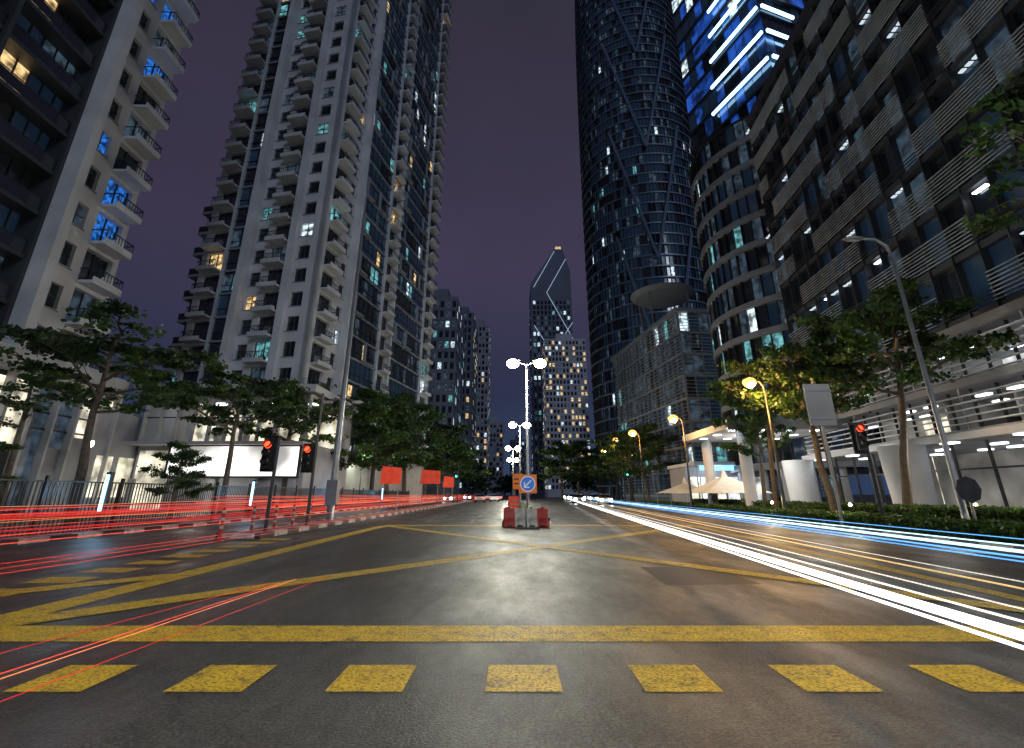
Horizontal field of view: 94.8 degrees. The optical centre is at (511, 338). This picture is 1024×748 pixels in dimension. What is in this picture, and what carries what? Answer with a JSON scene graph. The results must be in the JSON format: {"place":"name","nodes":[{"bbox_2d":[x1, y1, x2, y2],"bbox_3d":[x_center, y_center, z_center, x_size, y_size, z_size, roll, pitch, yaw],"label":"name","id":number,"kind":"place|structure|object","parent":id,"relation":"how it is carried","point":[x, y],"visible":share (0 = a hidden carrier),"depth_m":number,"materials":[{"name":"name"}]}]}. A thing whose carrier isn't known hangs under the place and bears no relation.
{"place":"outdoors","nodes":[
{"label":"outdoors","id":0,"kind":"place"},
{"bbox_2d":[0,0,199,516],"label":"apartment tower","id":1,"kind":"structure","parent":0,"point":[86,93],"depth_m":32.99,"materials":[{"name":"grey concrete"}]},
{"bbox_2d":[0,374,112,508],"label":"podium windows","id":2,"kind":"structure","parent":1,"relation":"in","point":[25,461],"depth_m":28.61,"materials":[{"name":"beige"}]},
{"bbox_2d":[0,0,175,362],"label":"windows","id":3,"kind":"structure","parent":1,"relation":"in","point":[16,172],"depth_m":33.92,"materials":[{"name":"black glass"}]},
{"bbox_2d":[0,495,473,573],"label":"tail light trails","id":4,"kind":"object","parent":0,"point":[193,506],"visible":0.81,"depth_m":16.06,"materials":[{"name":"red"}]},
{"bbox_2d":[0,497,474,545],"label":"pavement","id":5,"kind":"structure","parent":0,"point":[56,535],"depth_m":20.56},
{"bbox_2d":[0,367,102,519],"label":"street tree","id":6,"kind":"object","parent":5,"relation":"on","point":[26,406],"visible":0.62,"depth_m":24.23,"materials":[{"name":"green plant"}]},
{"bbox_2d":[30,412,142,514],"bbox_3d":[-31.600,9.529,35.819,4.800,7.200,14.000,0,-18,0],"label":"annex","id":7,"kind":"object","parent":5,"relation":"on","point":[128,428],"visible":0.18,"depth_m":33.26,"materials":[{"name":"beige"}]},
{"bbox_2d":[86,455,133,496],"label":"annex windows","id":8,"kind":"structure","parent":7,"relation":"attached to","point":[124,468],"depth_m":34.42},
{"bbox_2d":[92,472,115,530],"bbox_3d":[-15.150,6.019,17.468,0.200,2.060,0.210,0,-18,0],"label":"light post","id":9,"kind":"object","parent":5,"relation":"on","point":[107,488],"visible":0.86,"depth_m":17.48,"materials":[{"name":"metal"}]},
{"bbox_2d":[0,298,221,525],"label":"street tree","id":10,"kind":"object","parent":5,"relation":"on","point":[52,341],"visible":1,"depth_m":21.25,"materials":[{"name":"green plant"}]},
{"bbox_2d":[137,440,216,524],"bbox_3d":[-15.078,6.559,21.515,2.862,3.677,2.924,-2,-18,7],"label":"tree","id":11,"kind":"object","parent":5,"relation":"on","point":[187,457],"visible":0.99,"depth_m":21.33,"materials":[{"name":"green plant"}]},
{"bbox_2d":[0,475,409,537],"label":"metal fence","id":12,"kind":"object","parent":5,"relation":"on","point":[120,490],"visible":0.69,"depth_m":20.07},
{"bbox_2d":[120,479,295,511],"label":"columns","id":13,"kind":"structure","parent":5,"relation":"on","point":[291,483],"depth_m":34.92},
{"bbox_2d":[141,360,306,516],"bbox_3d":[-18.089,6.566,30.024,9.014,9.008,9.454,8,-20,-23],"label":"street tree","id":14,"kind":"object","parent":5,"relation":"on","point":[269,390],"visible":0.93,"depth_m":29.43,"materials":[{"name":"green plant"}]},
{"bbox_2d":[131,395,352,511],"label":"walls","id":15,"kind":"structure","parent":5,"relation":"on","point":[323,467],"depth_m":38.05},
{"bbox_2d":[129,451,167,509],"bbox_3d":[-27.450,10.706,35.715,2.500,4.300,0.001,0,-18,0],"label":"shopfront","id":16,"kind":"object","parent":15,"relation":"attached to","point":[143,459],"visible":0.4,"depth_m":35.77,"materials":[{"name":"beige"}]},
{"bbox_2d":[120,441,308,445],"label":"slab","id":17,"kind":"structure","parent":15,"relation":"attached to","point":[146,443],"depth_m":35.16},
{"bbox_2d":[138,394,313,440],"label":"frames","id":18,"kind":"structure","parent":17,"relation":"on","point":[162,417],"depth_m":36.77,"materials":[{"name":"metal"}]},
{"bbox_2d":[163,445,303,477],"bbox_3d":[-20.950,9.269,35.495,10.100,2.390,0.180,0,-18,0],"label":"billboard frame","id":19,"kind":"object","parent":17,"relation":"attached to","point":[298,463],"visible":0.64,"depth_m":35.24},
{"bbox_2d":[166,446,299,475],"bbox_3d":[-20.950,9.206,35.400,9.700,2.150,0.001,0,-18,0],"label":"billboard","id":20,"kind":"object","parent":19,"relation":"in","point":[245,460],"visible":0.6,"depth_m":35.39,"materials":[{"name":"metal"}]},
{"bbox_2d":[184,406,306,440],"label":"piers","id":21,"kind":"structure","parent":15,"relation":"on","point":[244,438],"depth_m":40.76,"materials":[{"name":"concrete"}]},
{"bbox_2d":[133,384,358,413],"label":"roof","id":22,"kind":"structure","parent":15,"relation":"on","point":[316,390],"depth_m":37.39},
{"bbox_2d":[192,410,336,448],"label":"wall","id":23,"kind":"structure","parent":15,"relation":"attached to","point":[200,432],"depth_m":42.47,"materials":[{"name":"beige"}]},
{"bbox_2d":[220,382,355,440],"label":"street tree","id":24,"kind":"object","parent":5,"relation":"on","point":[331,406],"visible":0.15,"depth_m":40.38,"materials":[{"name":"green plant"}]},
{"bbox_2d":[236,377,352,506],"bbox_3d":[-17.034,8.358,36.394,8.661,9.631,8.194,-2,-18,7],"label":"street tree","id":25,"kind":"object","parent":5,"relation":"on","point":[289,424],"visible":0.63,"depth_m":35.44,"materials":[{"name":"green plant"}]},
{"bbox_2d":[165,0,452,504],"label":"apartment tower","id":26,"kind":"structure","parent":5,"relation":"on","point":[339,111],"depth_m":65.08,"materials":[{"name":"grey concrete"}]},
{"bbox_2d":[184,0,444,458],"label":"windows","id":27,"kind":"structure","parent":26,"relation":"in","point":[227,280],"depth_m":68.55,"materials":[{"name":"black glass"}]},
{"bbox_2d":[330,394,411,470],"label":"street tree","id":28,"kind":"object","parent":5,"relation":"on","point":[369,411],"visible":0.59,"depth_m":46.80,"materials":[{"name":"green plant"}]},
{"bbox_2d":[348,386,434,502],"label":"street tree","id":29,"kind":"object","parent":5,"relation":"on","point":[389,419],"visible":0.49,"depth_m":56.01,"materials":[{"name":"green plant"}]},
{"bbox_2d":[355,389,447,498],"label":"street tree","id":30,"kind":"object","parent":5,"relation":"on","point":[408,397],"visible":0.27,"depth_m":65.60,"materials":[{"name":"green plant"}]},
{"bbox_2d":[399,399,465,490],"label":"street tree","id":31,"kind":"object","parent":5,"relation":"on","point":[424,407],"visible":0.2,"depth_m":74.84,"materials":[{"name":"green plant"}]},
{"bbox_2d":[422,289,465,498],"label":"office tower","id":32,"kind":"structure","parent":5,"relation":"on","point":[446,370],"depth_m":146.64,"materials":[{"name":"grey concrete"}]},
{"bbox_2d":[426,301,464,485],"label":"windows","id":33,"kind":"structure","parent":32,"relation":"in","point":[442,302],"depth_m":146.46,"materials":[{"name":"black glass"}]},
{"bbox_2d":[420,411,475,501],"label":"street tree","id":34,"kind":"object","parent":5,"relation":"on","point":[441,465],"visible":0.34,"depth_m":87.56,"materials":[{"name":"green plant"}]},
{"bbox_2d":[428,432,476,500],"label":"street tree","id":35,"kind":"object","parent":5,"relation":"on","point":[459,443],"visible":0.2,"depth_m":99.56,"materials":[{"name":"green plant"}]},
{"bbox_2d":[441,445,491,493],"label":"street tree","id":36,"kind":"object","parent":5,"relation":"on","point":[469,465],"visible":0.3,"depth_m":119.05,"materials":[{"name":"green plant"}]},
{"bbox_2d":[459,307,477,497],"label":"office tower","id":37,"kind":"structure","parent":5,"relation":"on","point":[469,405],"depth_m":207.35,"materials":[{"name":"grey concrete"}]},
{"bbox_2d":[460,313,477,487],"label":"windows","id":38,"kind":"structure","parent":37,"relation":"in","point":[465,314],"depth_m":208.42,"materials":[{"name":"black glass"}]},
{"bbox_2d":[474,320,490,496],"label":"residential tower","id":39,"kind":"structure","parent":5,"relation":"on","point":[482,436],"depth_m":265.05,"materials":[{"name":"grey"}]},
{"bbox_2d":[476,327,490,488],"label":"windows","id":40,"kind":"structure","parent":39,"relation":"in","point":[479,367],"depth_m":264.89,"materials":[{"name":"grey"}]},
{"bbox_2d":[89,0,889,494],"label":"sky","id":41,"kind":"structure","parent":0,"point":[511,176],"materials":[{"name":"purple"}]},
{"bbox_2d":[0,496,1023,747],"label":"road","id":42,"kind":"structure","parent":0,"point":[444,698],"depth_m":4.57,"materials":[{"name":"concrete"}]},
{"bbox_2d":[0,578,322,701],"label":"tail light trails","id":43,"kind":"object","parent":42,"relation":"on","point":[129,635],"visible":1,"depth_m":4.72,"materials":[{"name":"red"}]},
{"bbox_2d":[215,499,474,538],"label":"traffic island","id":44,"kind":"structure","parent":42,"relation":"on","point":[308,526],"depth_m":20.66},
{"bbox_2d":[259,438,280,530],"bbox_3d":[-9.142,5.337,17.331,0.617,3.350,0.480,0,-18,0],"label":"traffic light","id":45,"kind":"object","parent":44,"relation":"on","point":[269,457],"visible":0.96,"depth_m":17.59,"materials":[{"name":"metal"}]},
{"bbox_2d":[300,393,323,525],"bbox_3d":[-8.942,5.194,20.643,0.617,5.700,0.480,0,-18,0],"label":"traffic light","id":46,"kind":"object","parent":44,"relation":"on","point":[308,462],"visible":0.97,"depth_m":20.61,"materials":[{"name":"metal"}]},
{"bbox_2d":[323,194,366,520],"bbox_3d":[-9.200,0.048,26.737,2.200,19.300,0.400,0,-18,0],"label":"lighting mast","id":47,"kind":"object","parent":44,"relation":"on","point":[332,493],"visible":0.97,"depth_m":25.35,"materials":[{"name":"grey metal"}]},
{"bbox_2d":[380,466,401,510],"bbox_3d":[-9.900,12.151,38.175,1.700,3.500,0.120,0,-18,0],"label":"banner board","id":48,"kind":"object","parent":44,"relation":"on","point":[390,475],"visible":0.87,"depth_m":38.41,"materials":[{"name":"red metal"}]},
{"bbox_2d":[420,470,440,505],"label":"banner board","id":49,"kind":"object","parent":44,"relation":"on","point":[430,476],"visible":0.87,"depth_m":51.79,"materials":[{"name":"red metal"}]},
{"bbox_2d":[366,545,431,557],"bbox_3d":[-2.850,5.534,12.284,1.203,0.001,2.757,1,-18,-2],"label":"road patch","id":50,"kind":"object","parent":42,"relation":"on","point":[406,551],"visible":1,"depth_m":12.13,"materials":[{"name":"asphalt"}]},
{"bbox_2d":[489,417,504,495],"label":"residential tower","id":51,"kind":"structure","parent":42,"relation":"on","point":[496,443],"depth_m":342.16,"materials":[{"name":"grey"}]},
{"bbox_2d":[489,425,501,490],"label":"windows","id":52,"kind":"structure","parent":51,"relation":"in","point":[490,425],"depth_m":341.70,"materials":[{"name":"grey"}]},
{"bbox_2d":[503,507,514,527],"bbox_3d":[-0.120,8.033,21.147,0.480,0.865,0.490,2,-18,-7],"label":"water filled barrier","id":53,"kind":"object","parent":42,"relation":"on","point":[509,518],"visible":0.97,"depth_m":21.03,"materials":[{"name":"red plastic"}]},
{"bbox_2d":[0,499,1023,691],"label":"road markings","id":54,"kind":"object","parent":42,"relation":"on","point":[534,678],"visible":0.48,"depth_m":4.91,"materials":[{"name":"yellow paint"}]},
{"bbox_2d":[519,474,536,507],"bbox_3d":[0.750,7.611,22.295,0.860,2.350,0.155,0,-18,0],"label":"keep left sign","id":55,"kind":"object","parent":42,"relation":"on","point":[527,483],"visible":0.97,"depth_m":22.47,"materials":[{"name":"orange metal"}]},
{"bbox_2d":[526,507,537,527],"bbox_3d":[0.880,8.033,21.147,0.480,0.865,0.490,1,-18,-3],"label":"water filled barrier","id":56,"kind":"object","parent":42,"relation":"on","point":[531,517],"visible":0.98,"depth_m":21.03,"materials":[{"name":"white plastic"}]},
{"bbox_2d":[521,500,549,520],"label":"traffic island","id":57,"kind":"structure","parent":42,"relation":"on","point":[523,504],"depth_m":56.44,"materials":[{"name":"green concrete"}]},
{"bbox_2d":[506,359,545,507],"bbox_3d":[1.000,6.269,31.105,2.790,10.230,0.704,0,-18,0],"label":"street lamp","id":58,"kind":"object","parent":57,"relation":"on","point":[514,363],"visible":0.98,"depth_m":32.10,"materials":[{"name":"grey metal"}]},
{"bbox_2d":[533,440,589,499],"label":"street tree","id":59,"kind":"object","parent":42,"relation":"on","point":[550,463],"visible":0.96,"depth_m":115.66,"materials":[{"name":"green plant"}]},
{"bbox_2d":[641,567,759,584],"bbox_3d":[3.300,4.325,8.628,1.600,0.001,2.100,0,-18,0],"label":"road patch","id":60,"kind":"object","parent":42,"relation":"on","point":[679,576],"visible":1,"depth_m":8.44,"materials":[{"name":"asphalt"}]},
{"bbox_2d":[510,436,525,495],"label":"office tower","id":61,"kind":"structure","parent":0,"point":[514,454],"depth_m":418.21,"materials":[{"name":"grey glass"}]},
{"bbox_2d":[505,495,892,502],"bbox_3d":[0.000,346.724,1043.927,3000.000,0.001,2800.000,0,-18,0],"label":"ground","id":62,"kind":"structure","parent":0,"point":[866,498],"depth_m":167.28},
{"bbox_2d":[460,459,500,496],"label":"distant trees","id":63,"kind":"object","parent":62,"relation":"on","point":[481,483],"visible":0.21,"depth_m":179.13,"materials":[{"name":"green plant"}]},
{"bbox_2d":[491,473,540,496],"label":"distant trees","id":64,"kind":"object","parent":62,"relation":"on","point":[506,486],"visible":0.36,"depth_m":295.35,"materials":[{"name":"green plant"}]},
{"bbox_2d":[529,247,572,496],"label":"spire topped skyscraper","id":65,"kind":"structure","parent":62,"relation":"on","point":[550,309],"depth_m":320.66,"materials":[{"name":"blue glass"}]},
{"bbox_2d":[529,301,570,489],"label":"windows","id":66,"kind":"structure","parent":65,"relation":"in","point":[545,302],"depth_m":316.56,"materials":[{"name":"black glass"}]},
{"bbox_2d":[542,334,592,496],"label":"residential tower","id":67,"kind":"structure","parent":62,"relation":"on","point":[565,400],"depth_m":253.19,"materials":[{"name":"grey"}]},
{"bbox_2d":[542,341,589,488],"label":"windows","id":68,"kind":"structure","parent":67,"relation":"in","point":[550,376],"depth_m":253.50,"materials":[{"name":"grey"}]},
{"bbox_2d":[556,454,597,495],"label":"distant trees","id":69,"kind":"object","parent":62,"relation":"on","point":[587,482],"visible":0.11,"depth_m":160.35,"materials":[{"name":"green plant"}]},
{"bbox_2d":[574,0,707,499],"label":"curved glass skyscraper","id":70,"kind":"structure","parent":62,"relation":"on","point":[640,229],"depth_m":131.11,"materials":[{"name":"blue"}]},
{"bbox_2d":[610,307,838,501],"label":"glass office block","id":71,"kind":"structure","parent":62,"relation":"on","point":[665,366],"depth_m":76.29,"materials":[{"name":"grey"}]},
{"bbox_2d":[630,282,694,331],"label":"roof canopy","id":72,"kind":"object","parent":71,"relation":"on","point":[662,295],"visible":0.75,"depth_m":89.33,"materials":[{"name":"grey metal"}]},
{"bbox_2d":[670,0,886,502],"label":"curved glass office","id":73,"kind":"structure","parent":62,"relation":"on","point":[730,51],"depth_m":60.06,"materials":[{"name":"grey"}]},
{"bbox_2d":[563,497,1023,649],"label":"headlight trails","id":74,"kind":"object","parent":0,"point":[1001,629],"visible":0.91,"depth_m":6.04,"materials":[{"name":"white"}]},
{"bbox_2d":[613,500,1023,553],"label":"pavement","id":75,"kind":"structure","parent":0,"point":[945,539],"depth_m":16.81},
{"bbox_2d":[548,439,599,493],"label":"street tree","id":76,"kind":"object","parent":75,"relation":"on","point":[586,459],"visible":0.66,"depth_m":117.58,"materials":[{"name":"green plant"}]},
{"bbox_2d":[586,445,619,499],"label":"street tree","id":77,"kind":"object","parent":75,"relation":"on","point":[598,464],"visible":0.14,"depth_m":106.55,"materials":[{"name":"green plant"}]},
{"bbox_2d":[586,428,664,501],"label":"street tree","id":78,"kind":"object","parent":75,"relation":"on","point":[604,444],"visible":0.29,"depth_m":79.22,"materials":[{"name":"green plant"}]},
{"bbox_2d":[598,422,688,499],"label":"street tree","id":79,"kind":"object","parent":75,"relation":"on","point":[622,446],"visible":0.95,"depth_m":68.03,"materials":[{"name":"green plant"}]},
{"bbox_2d":[657,477,699,507],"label":"canvas tent","id":80,"kind":"object","parent":75,"relation":"on","point":[683,487],"visible":0.53,"depth_m":46.88,"materials":[{"name":"beige fabric"}]},
{"bbox_2d":[668,415,693,508],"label":"street lamp","id":81,"kind":"object","parent":75,"relation":"on","point":[672,418],"visible":0.98,"depth_m":41.89,"materials":[{"name":"metal"}]},
{"bbox_2d":[667,461,761,502],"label":"shop pavilion","id":82,"kind":"structure","parent":75,"relation":"on","point":[678,472],"depth_m":57.45,"materials":[{"name":"beige"}]},
{"bbox_2d":[685,468,772,503],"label":"canvas tent","id":83,"kind":"object","parent":75,"relation":"on","point":[723,483],"visible":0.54,"depth_m":40.62,"materials":[{"name":"beige fabric"}]},
{"bbox_2d":[709,401,797,506],"bbox_3d":[18.357,8.701,35.251,5.747,8.255,6.074,6,-19,-16],"label":"street tree","id":84,"kind":"object","parent":75,"relation":"on","point":[752,434],"visible":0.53,"depth_m":35.49,"materials":[{"name":"green plant"}]},
{"bbox_2d":[742,377,786,507],"bbox_3d":[14.432,6.090,26.935,1.364,7.950,0.710,0,-18,0],"label":"street lamp","id":85,"kind":"object","parent":75,"relation":"on","point":[749,382],"visible":0.98,"depth_m":27.10,"materials":[{"name":"metal"}]},
{"bbox_2d":[682,419,847,505],"bbox_3d":[21.350,11.241,40.678,9.300,7.000,10.700,0,-18,0],"label":"entrance canopy","id":86,"kind":"object","parent":75,"relation":"on","point":[706,437],"visible":0.52,"depth_m":38.08,"materials":[{"name":"grey metal"}]},
{"bbox_2d":[703,359,831,506],"bbox_3d":[17.156,6.166,30.892,8.798,10.329,6.637,2,-16,-7],"label":"street tree","id":87,"kind":"object","parent":75,"relation":"on","point":[755,420],"visible":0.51,"depth_m":31.11,"materials":[{"name":"green plant"}]},
{"bbox_2d":[716,326,870,510],"bbox_3d":[17.174,4.956,27.449,7.348,10.507,7.551,3,-18,-8],"label":"street tree","id":88,"kind":"object","parent":75,"relation":"on","point":[787,399],"visible":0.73,"depth_m":26.75,"materials":[{"name":"green plant"}]},
{"bbox_2d":[720,339,880,501],"bbox_3d":[18.907,5.344,28.792,8.798,10.478,8.388,8,-19,-34],"label":"street tree","id":89,"kind":"object","parent":75,"relation":"on","point":[819,361],"visible":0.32,"depth_m":27.83,"materials":[{"name":"green plant"}]},
{"bbox_2d":[802,382,844,527],"bbox_3d":[13.350,4.776,19.855,1.150,6.000,0.220,0,-18,0],"label":"direction sign","id":90,"kind":"object","parent":75,"relation":"on","point":[819,405],"visible":0.98,"depth_m":20.32,"materials":[{"name":"grey metal"},{"name":"white painted metal"}]},
{"bbox_2d":[639,500,1023,544],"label":"hedge","id":91,"kind":"object","parent":75,"relation":"on","point":[1011,528],"visible":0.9,"depth_m":17.12,"materials":[{"name":"green plant"}]},
{"bbox_2d":[693,498,1023,523],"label":"hedge","id":92,"kind":"object","parent":75,"relation":"on","point":[985,512],"visible":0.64,"depth_m":20.15,"materials":[{"name":"green plant"}]},
{"bbox_2d":[781,444,937,504],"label":"columns","id":93,"kind":"structure","parent":75,"relation":"on","point":[800,479],"depth_m":28.18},
{"bbox_2d":[848,422,883,515],"bbox_3d":[14.058,5.326,18.493,0.617,4.100,0.480,0,-18,0],"label":"traffic light","id":94,"kind":"object","parent":75,"relation":"on","point":[859,436],"visible":0.99,"depth_m":18.85,"materials":[{"name":"metal"}]},
{"bbox_2d":[749,0,1023,507],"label":"mullions","id":95,"kind":"object","parent":75,"relation":"on","point":[999,198],"visible":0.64,"depth_m":32.48,"materials":[{"name":"metal"}]},
{"bbox_2d":[749,0,1023,362],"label":"louvres","id":96,"kind":"object","parent":95,"relation":"attached to","point":[809,28],"visible":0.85,"depth_m":32.52,"materials":[{"name":"metal"}]},
{"bbox_2d":[843,236,969,519],"bbox_3d":[14.645,1.204,17.718,1.939,11.440,0.340,0,-18,0],"label":"street lamp","id":97,"kind":"object","parent":75,"relation":"on","point":[964,513],"visible":0.91,"depth_m":17.49,"materials":[{"name":"grey metal"}]},
{"bbox_2d":[793,275,1021,504],"bbox_3d":[18.872,3.116,23.068,8.218,11.286,10.894,-5,-18,37],"label":"street tree","id":98,"kind":"object","parent":75,"relation":"on","point":[884,319],"visible":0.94,"depth_m":22.05,"materials":[{"name":"green plant"}]},
{"bbox_2d":[868,359,1023,505],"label":"partitions","id":99,"kind":"object","parent":75,"relation":"on","point":[940,500],"visible":0.24,"depth_m":31.10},
{"bbox_2d":[913,353,1023,507],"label":"walls","id":100,"kind":"structure","parent":75,"relation":"on","point":[1012,479],"depth_m":32.42,"materials":[{"name":"grey"}]},
{"bbox_2d":[955,476,981,518],"bbox_3d":[14.900,5.428,15.249,0.840,1.870,0.105,0,-18,0],"label":"traffic sign","id":101,"kind":"object","parent":75,"relation":"on","point":[968,489],"visible":0.83,"depth_m":15.35,"materials":[{"name":"grey metal"}]},
{"bbox_2d":[957,65,1023,236],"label":"street tree","id":102,"kind":"object","parent":75,"relation":"on","point":[998,99],"visible":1,"depth_m":10.60,"materials":[{"name":"green plant"}]},
{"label":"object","id":103,"kind":"object","parent":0,"visible":0},
{"bbox_2d":[746,0,820,126],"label":"parapet","id":104,"kind":"structure","parent":103,"relation":"on","point":[804,18],"depth_m":44.81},
{"bbox_2d":[746,10,1023,310],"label":"office lights","id":105,"kind":"object","parent":104,"relation":"attached to","point":[961,71],"visible":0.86,"depth_m":31.58,"materials":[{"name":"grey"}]},
{"bbox_2d":[754,0,1023,460],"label":"slabs","id":106,"kind":"structure","parent":103,"relation":"on","point":[989,317],"depth_m":29.59,"materials":[{"name":"concrete"}]},
{"bbox_2d":[754,0,1023,368],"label":"glazing","id":107,"kind":"structure","parent":106,"relation":"on","point":[1002,251],"depth_m":30.04,"materials":[{"name":"black glass"}]},
{"bbox_2d":[848,309,1023,428],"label":"louvre posts","id":108,"kind":"object","parent":106,"relation":"on","point":[1021,311],"visible":0.22,"depth_m":26.29,"materials":[{"name":"grey metal"}]},
{"bbox_2d":[801,318,1023,454],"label":"louvres","id":109,"kind":"object","parent":108,"relation":"attached to","point":[994,360],"visible":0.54,"depth_m":26.30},
{"bbox_2d":[859,345,1023,459],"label":"ceiling lights","id":110,"kind":"object","parent":106,"relation":"attached to","point":[1010,388],"visible":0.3,"depth_m":28.58,"materials":[{"name":"white"}]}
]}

